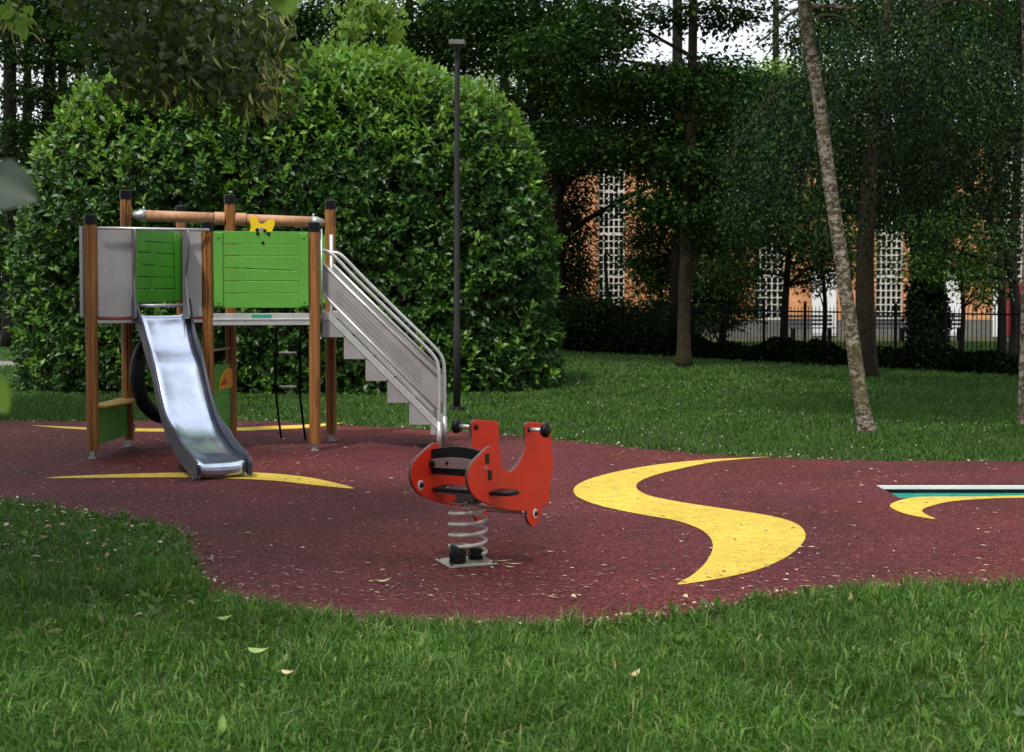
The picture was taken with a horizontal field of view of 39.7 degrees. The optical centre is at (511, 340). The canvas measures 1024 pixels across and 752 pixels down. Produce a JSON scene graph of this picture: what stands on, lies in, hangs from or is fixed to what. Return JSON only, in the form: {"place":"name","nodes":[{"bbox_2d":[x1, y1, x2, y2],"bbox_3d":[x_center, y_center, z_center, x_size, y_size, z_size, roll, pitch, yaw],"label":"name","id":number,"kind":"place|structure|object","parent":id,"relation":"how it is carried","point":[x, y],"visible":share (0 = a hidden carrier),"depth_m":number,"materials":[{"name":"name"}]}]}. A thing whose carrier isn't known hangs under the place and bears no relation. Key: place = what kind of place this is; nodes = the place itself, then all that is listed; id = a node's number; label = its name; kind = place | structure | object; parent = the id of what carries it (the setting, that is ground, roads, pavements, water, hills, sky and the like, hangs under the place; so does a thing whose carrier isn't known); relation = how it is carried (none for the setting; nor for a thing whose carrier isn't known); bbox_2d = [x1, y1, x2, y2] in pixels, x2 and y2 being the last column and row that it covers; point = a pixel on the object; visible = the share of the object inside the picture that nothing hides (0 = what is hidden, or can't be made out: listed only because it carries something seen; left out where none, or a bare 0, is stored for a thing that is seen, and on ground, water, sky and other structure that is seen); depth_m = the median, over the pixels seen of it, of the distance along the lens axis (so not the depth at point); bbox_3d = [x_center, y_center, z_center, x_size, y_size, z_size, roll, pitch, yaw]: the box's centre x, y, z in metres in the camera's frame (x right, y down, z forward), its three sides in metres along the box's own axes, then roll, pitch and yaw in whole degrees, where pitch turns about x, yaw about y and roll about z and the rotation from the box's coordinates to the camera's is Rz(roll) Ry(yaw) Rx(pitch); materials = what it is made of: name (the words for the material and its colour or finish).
{"place":"outdoors","nodes":[
{"label":"outdoors","id":0,"kind":"place"},
{"bbox_2d":[0,361,17,365],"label":"path","id":1,"kind":"structure","parent":0,"point":[9,363],"depth_m":32.23,"materials":[{"name":"grey concrete"}]},
{"bbox_2d":[0,0,1022,296],"label":"sky","id":2,"kind":"structure","parent":0,"point":[652,47],"materials":[{"name":"white"}]},
{"bbox_2d":[0,421,1023,632],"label":"play ground","id":3,"kind":"structure","parent":0,"point":[419,537],"depth_m":9.97,"materials":[{"name":"red rubber"}]},
{"bbox_2d":[79,189,446,478],"bbox_3d":[-2.624,-0.201,13.817,3.330,2.670,3.591,1,2,15],"label":"climbing frame","id":4,"kind":"object","parent":3,"relation":"on","point":[199,430],"visible":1,"depth_m":14.26,"materials":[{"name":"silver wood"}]},
{"bbox_2d":[408,419,553,567],"bbox_3d":[-0.166,0.904,8.581,0.668,0.808,1.163,1,2,26],"label":"spring rocker","id":5,"kind":"object","parent":3,"relation":"on","point":[475,477],"visible":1,"depth_m":8.38,"materials":[{"name":"red plastic"}]},
{"bbox_2d":[0,422,1023,601],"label":"leaf litter","id":6,"kind":"object","parent":3,"relation":"on","point":[567,518],"visible":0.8,"depth_m":8.91,"materials":[{"name":"brown plant"}]},
{"bbox_2d":[2,422,1022,600],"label":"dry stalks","id":7,"kind":"object","parent":3,"relation":"on","point":[453,569],"visible":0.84,"depth_m":8.25,"materials":[{"name":"beige plant"}]},
{"bbox_2d":[877,485,1023,497],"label":"sunken trampoline","id":8,"kind":"object","parent":3,"relation":"in","point":[905,491],"visible":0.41,"depth_m":11.77,"materials":[{"name":"teal rubber"}]},
{"bbox_2d":[0,331,1023,751],"bbox_3d":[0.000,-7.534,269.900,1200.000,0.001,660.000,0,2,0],"label":"ground","id":9,"kind":"structure","parent":0,"point":[890,339],"depth_m":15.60,"materials":[{"name":"green plant"}]},
{"bbox_2d":[0,0,36,333],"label":"tall tree","id":10,"kind":"object","parent":9,"relation":"on","point":[1,288],"visible":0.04,"depth_m":54.63,"materials":[{"name":"green plant"}]},
{"bbox_2d":[0,41,40,330],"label":"tall tree","id":11,"kind":"object","parent":9,"relation":"on","point":[4,70],"visible":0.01,"depth_m":59.51,"materials":[{"name":"green plant"}]},
{"bbox_2d":[0,0,73,321],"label":"tall tree","id":12,"kind":"object","parent":9,"relation":"on","point":[25,106],"visible":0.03,"depth_m":46.62,"materials":[{"name":"green plant"}]},
{"bbox_2d":[0,0,88,346],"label":"tall tree","id":13,"kind":"object","parent":9,"relation":"on","point":[11,71],"visible":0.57,"depth_m":41.67,"materials":[{"name":"green plant"}]},
{"bbox_2d":[0,1,97,267],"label":"tall tree","id":14,"kind":"object","parent":9,"relation":"on","point":[66,72],"depth_m":47.58,"materials":[{"name":"green plant"}]},
{"bbox_2d":[1,0,108,215],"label":"tall tree","id":15,"kind":"object","parent":9,"relation":"on","point":[59,74],"visible":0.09,"depth_m":43.15,"materials":[{"name":"green plant"}]},
{"bbox_2d":[0,0,111,276],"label":"tall tree","id":16,"kind":"object","parent":9,"relation":"on","point":[50,74],"visible":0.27,"depth_m":42.27,"materials":[{"name":"green plant"}]},
{"bbox_2d":[41,4,122,91],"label":"tall tree","id":17,"kind":"object","parent":9,"relation":"on","point":[86,68],"depth_m":48.57,"materials":[{"name":"green plant"}]},
{"bbox_2d":[10,0,226,117],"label":"tall tree","id":18,"kind":"object","parent":9,"relation":"on","point":[93,50],"visible":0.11,"depth_m":35.18,"materials":[{"name":"green plant"}]},
{"bbox_2d":[0,0,303,412],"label":"sapling","id":19,"kind":"object","parent":9,"relation":"on","point":[18,188],"visible":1,"depth_m":1.60,"materials":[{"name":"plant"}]},
{"bbox_2d":[0,0,424,138],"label":"lime tree","id":20,"kind":"object","parent":9,"relation":"on","point":[185,50],"visible":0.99,"depth_m":8.83,"materials":[{"name":"green plant"}]},
{"bbox_2d":[159,0,344,52],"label":"tall tree","id":21,"kind":"object","parent":9,"relation":"on","point":[301,17],"visible":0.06,"depth_m":35.94,"materials":[{"name":"green plant"}]},
{"bbox_2d":[0,37,568,394],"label":"laurel hedge","id":22,"kind":"object","parent":9,"relation":"on","point":[366,143],"visible":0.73,"depth_m":22.70,"materials":[{"name":"green plant"}]},
{"bbox_2d":[256,0,430,55],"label":"tall tree","id":23,"kind":"object","parent":9,"relation":"on","point":[331,12],"visible":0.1,"depth_m":36.68,"materials":[{"name":"green plant"}]},
{"bbox_2d":[369,0,460,75],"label":"tall tree","id":24,"kind":"object","parent":9,"relation":"on","point":[416,22],"depth_m":59.43,"materials":[{"name":"green plant"}]},
{"bbox_2d":[301,0,573,82],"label":"tall tree","id":25,"kind":"object","parent":9,"relation":"on","point":[419,48],"visible":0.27,"depth_m":35.09,"materials":[{"name":"green plant"}]},
{"bbox_2d":[449,40,464,410],"bbox_3d":[-0.748,-1.541,19.256,0.228,5.016,0.300,0,2,0],"label":"lamp post","id":26,"kind":"object","parent":9,"relation":"on","point":[456,45],"visible":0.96,"depth_m":19.23,"materials":[{"name":"metal"}]},
{"bbox_2d":[452,57,544,119],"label":"sunlit tree","id":27,"kind":"object","parent":9,"relation":"on","point":[497,81],"visible":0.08,"depth_m":69.29,"materials":[{"name":"green plant"}]},
{"bbox_2d":[425,0,577,173],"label":"tall tree","id":28,"kind":"object","parent":9,"relation":"on","point":[493,77],"visible":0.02,"depth_m":53.60,"materials":[{"name":"green plant"}]},
{"bbox_2d":[8,376,1006,450],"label":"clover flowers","id":29,"kind":"object","parent":9,"relation":"on","point":[677,404],"visible":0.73,"depth_m":18.38,"materials":[{"name":"white plant"}]},
{"bbox_2d":[0,418,1023,751],"bbox_3d":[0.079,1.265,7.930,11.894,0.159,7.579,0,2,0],"label":"grass","id":30,"kind":"structure","parent":9,"relation":"on","point":[656,680],"depth_m":5.88,"materials":[{"name":"green plant"}]},
{"bbox_2d":[0,496,365,626],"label":"verge litter","id":31,"kind":"object","parent":30,"relation":"on","point":[47,525],"visible":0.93,"depth_m":9.09,"materials":[{"name":"brown plant"}]},
{"bbox_2d":[213,615,231,619],"bbox_3d":[-1.378,1.313,6.742,0.090,0.020,0.032,0,2,0],"label":"fallen leaf","id":32,"kind":"object","parent":30,"relation":"on","point":[225,617],"visible":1,"depth_m":6.75,"materials":[{"name":"green plant"}]},
{"bbox_2d":[240,646,270,652],"bbox_3d":[-1.090,1.308,6.027,0.143,0.031,0.039,0,2,12],"label":"fallen leaf","id":33,"kind":"object","parent":30,"relation":"on","point":[255,650],"visible":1,"depth_m":6.03,"materials":[{"name":"green plant"}]},
{"bbox_2d":[277,670,294,673],"bbox_3d":[-0.907,1.324,5.691,0.091,0.019,0.027,1,2,23],"label":"fallen leaf","id":34,"kind":"object","parent":30,"relation":"on","point":[286,671],"visible":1,"depth_m":5.70,"materials":[{"name":"beige plant"}]},
{"bbox_2d":[627,668,639,676],"bbox_3d":[0.486,1.329,5.672,0.027,0.020,0.097,1,2,33],"label":"fallen leaf","id":35,"kind":"object","parent":30,"relation":"on","point":[638,671],"visible":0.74,"depth_m":5.69,"materials":[{"name":"beige plant"}]},
{"bbox_2d":[0,499,1023,751],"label":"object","id":36,"kind":"object","parent":9,"relation":"on","point":[416,633],"visible":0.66,"depth_m":5.99,"materials":[{"name":"green plant"}]},
{"bbox_2d":[398,0,687,347],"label":"tall tree","id":37,"kind":"object","parent":9,"relation":"on","point":[535,122],"visible":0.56,"depth_m":33.23,"materials":[{"name":"green plant"}]},
{"bbox_2d":[541,128,633,326],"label":"tree","id":38,"kind":"object","parent":9,"relation":"on","point":[580,271],"visible":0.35,"depth_m":41.57,"materials":[{"name":"green plant"}]},
{"bbox_2d":[552,252,702,351],"bbox_3d":[2.407,-0.955,38.981,5.595,3.003,3.674,0,2,0],"label":"bush","id":39,"kind":"object","parent":9,"relation":"on","point":[584,311],"visible":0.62,"depth_m":38.57,"materials":[{"name":"green plant"}]},
{"bbox_2d":[466,0,805,367],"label":"maple tree","id":40,"kind":"object","parent":9,"relation":"on","point":[657,84],"visible":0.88,"depth_m":30.32,"materials":[{"name":"green plant"}]},
{"bbox_2d":[479,0,817,325],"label":"broad tree","id":41,"kind":"object","parent":9,"relation":"on","point":[558,192],"visible":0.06,"depth_m":40.75,"materials":[{"name":"green plant"}]},
{"bbox_2d":[594,175,742,338],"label":"tree","id":42,"kind":"object","parent":9,"relation":"on","point":[644,265],"visible":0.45,"depth_m":40.58,"materials":[{"name":"green plant"}]},
{"bbox_2d":[555,0,845,349],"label":"broad tree","id":43,"kind":"object","parent":9,"relation":"on","point":[676,134],"visible":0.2,"depth_m":38.35,"materials":[{"name":"green plant"}]},
{"bbox_2d":[646,193,790,342],"bbox_3d":[5.777,-2.146,39.867,3.995,4.898,4.416,-1,2,-22],"label":"tree","id":44,"kind":"object","parent":9,"relation":"on","point":[710,319],"visible":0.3,"depth_m":39.59,"materials":[{"name":"green plant"}]},
{"bbox_2d":[726,0,803,92],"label":"sunlit tree","id":45,"kind":"object","parent":9,"relation":"on","point":[775,50],"visible":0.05,"depth_m":61.28,"materials":[{"name":"green plant"}]},
{"bbox_2d":[550,124,1023,336],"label":"brick building","id":46,"kind":"structure","parent":9,"relation":"on","point":[888,294],"depth_m":52.00,"materials":[{"name":"brick"}]},
{"bbox_2d":[598,149,624,307],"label":"window","id":47,"kind":"structure","parent":46,"relation":"in","point":[610,229],"depth_m":52.13,"materials":[{"name":"metal"}]},
{"bbox_2d":[754,206,784,319],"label":"window","id":48,"kind":"structure","parent":46,"relation":"in","point":[778,297],"depth_m":52.21,"materials":[{"name":"concrete"}]},
{"bbox_2d":[811,269,836,335],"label":"door","id":49,"kind":"structure","parent":46,"relation":"in","point":[831,300],"depth_m":52.06,"materials":[{"name":"white paint"}]},
{"bbox_2d":[875,170,902,318],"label":"window","id":50,"kind":"structure","parent":46,"relation":"in","point":[886,295],"depth_m":52.10,"materials":[{"name":"metal"}]},
{"bbox_2d":[944,275,960,335],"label":"door","id":51,"kind":"structure","parent":46,"relation":"in","point":[957,308],"depth_m":52.04,"materials":[{"name":"white paint"}]},
{"bbox_2d":[996,157,1023,282],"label":"window","id":52,"kind":"structure","parent":46,"relation":"in","point":[1019,275],"depth_m":52.01,"materials":[{"name":"concrete"}]},
{"bbox_2d":[556,300,1020,358],"bbox_3d":[5.596,-0.254,34.155,0.065,1.415,24.765,-1,2,-35],"label":"iron railing","id":53,"kind":"object","parent":9,"relation":"on","point":[805,311],"visible":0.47,"depth_m":32.04,"materials":[{"name":"black metal"}]},
{"bbox_2d":[560,320,1018,375],"bbox_3d":[5.434,0.018,33.823,0.948,1.064,25.219,-1,2,-35],"label":"hedge","id":54,"kind":"object","parent":9,"relation":"on","point":[907,356],"visible":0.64,"depth_m":32.26,"materials":[{"name":"green plant"}]},
{"bbox_2d":[691,171,901,339],"bbox_3d":[7.305,-2.184,36.866,5.731,5.178,4.036,0,2,0],"label":"young tree","id":55,"kind":"object","parent":9,"relation":"on","point":[801,259],"visible":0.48,"depth_m":36.76,"materials":[{"name":"green plant"}]},
{"bbox_2d":[764,253,855,340],"bbox_3d":[8.152,-1.025,37.898,3.061,2.790,3.445,0,2,0],"label":"tree","id":56,"kind":"object","parent":9,"relation":"on","point":[822,289],"visible":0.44,"depth_m":37.93,"materials":[{"name":"green plant"}]},
{"bbox_2d":[788,315,835,340],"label":"park bench","id":57,"kind":"object","parent":9,"relation":"on","point":[829,334],"visible":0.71,"depth_m":47.25,"materials":[{"name":"black metal"}]},
{"bbox_2d":[752,0,877,433],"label":"leaning tree","id":58,"kind":"object","parent":9,"relation":"on","point":[863,412],"visible":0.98,"depth_m":16.14,"materials":[{"name":"grey plant"}]},
{"bbox_2d":[700,0,1023,378],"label":"weeping tree","id":59,"kind":"object","parent":9,"relation":"on","point":[885,86],"visible":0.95,"depth_m":25.49,"materials":[{"name":"green plant"}]},
{"bbox_2d":[717,0,1023,245],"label":"broad tree","id":60,"kind":"object","parent":9,"relation":"on","point":[819,22],"visible":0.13,"depth_m":39.14,"materials":[{"name":"green plant"}]},
{"bbox_2d":[876,315,904,340],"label":"park bench","id":61,"kind":"object","parent":9,"relation":"on","point":[889,320],"visible":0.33,"depth_m":47.25,"materials":[{"name":"black metal"}]},
{"bbox_2d":[894,0,968,344],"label":"ivy covered trunk","id":62,"kind":"object","parent":9,"relation":"on","point":[926,298],"visible":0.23,"depth_m":35.66,"materials":[{"name":"green plant"}]},
{"bbox_2d":[874,111,1023,357],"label":"forked tree","id":63,"kind":"object","parent":9,"relation":"on","point":[1013,294],"visible":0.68,"depth_m":32.87,"materials":[{"name":"green plant"}]},
{"bbox_2d":[951,315,965,340],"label":"park bench","id":64,"kind":"object","parent":9,"relation":"on","point":[957,316],"visible":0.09,"depth_m":47.25,"materials":[{"name":"black metal"}]},
{"bbox_2d":[902,235,1022,351],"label":"tree","id":65,"kind":"object","parent":9,"relation":"on","point":[964,304],"visible":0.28,"depth_m":37.85,"materials":[{"name":"green plant"}]},
{"bbox_2d":[918,0,1022,354],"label":"slender tree","id":66,"kind":"object","parent":9,"relation":"on","point":[1000,5],"visible":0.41,"depth_m":34.83,"materials":[{"name":"green plant"}]},
{"bbox_2d":[940,0,1023,352],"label":"slender tree","id":67,"kind":"object","parent":9,"relation":"on","point":[1017,170],"visible":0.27,"depth_m":35.81,"materials":[{"name":"green plant"}]},
{"bbox_2d":[992,271,997,336],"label":"white pillar","id":68,"kind":"structure","parent":9,"relation":"on","point":[993,323],"depth_m":51.82,"materials":[{"name":"paint"}]},
{"bbox_2d":[1006,283,1021,334],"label":"red gate","id":69,"kind":"structure","parent":9,"relation":"on","point":[1008,301],"depth_m":51.66,"materials":[{"name":"metal"}]},
{"bbox_2d":[1016,0,1023,426],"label":"edge tree","id":70,"kind":"object","parent":9,"relation":"on","point":[1020,417],"visible":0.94,"depth_m":16.98,"materials":[{"name":"brown plant"}]}
]}

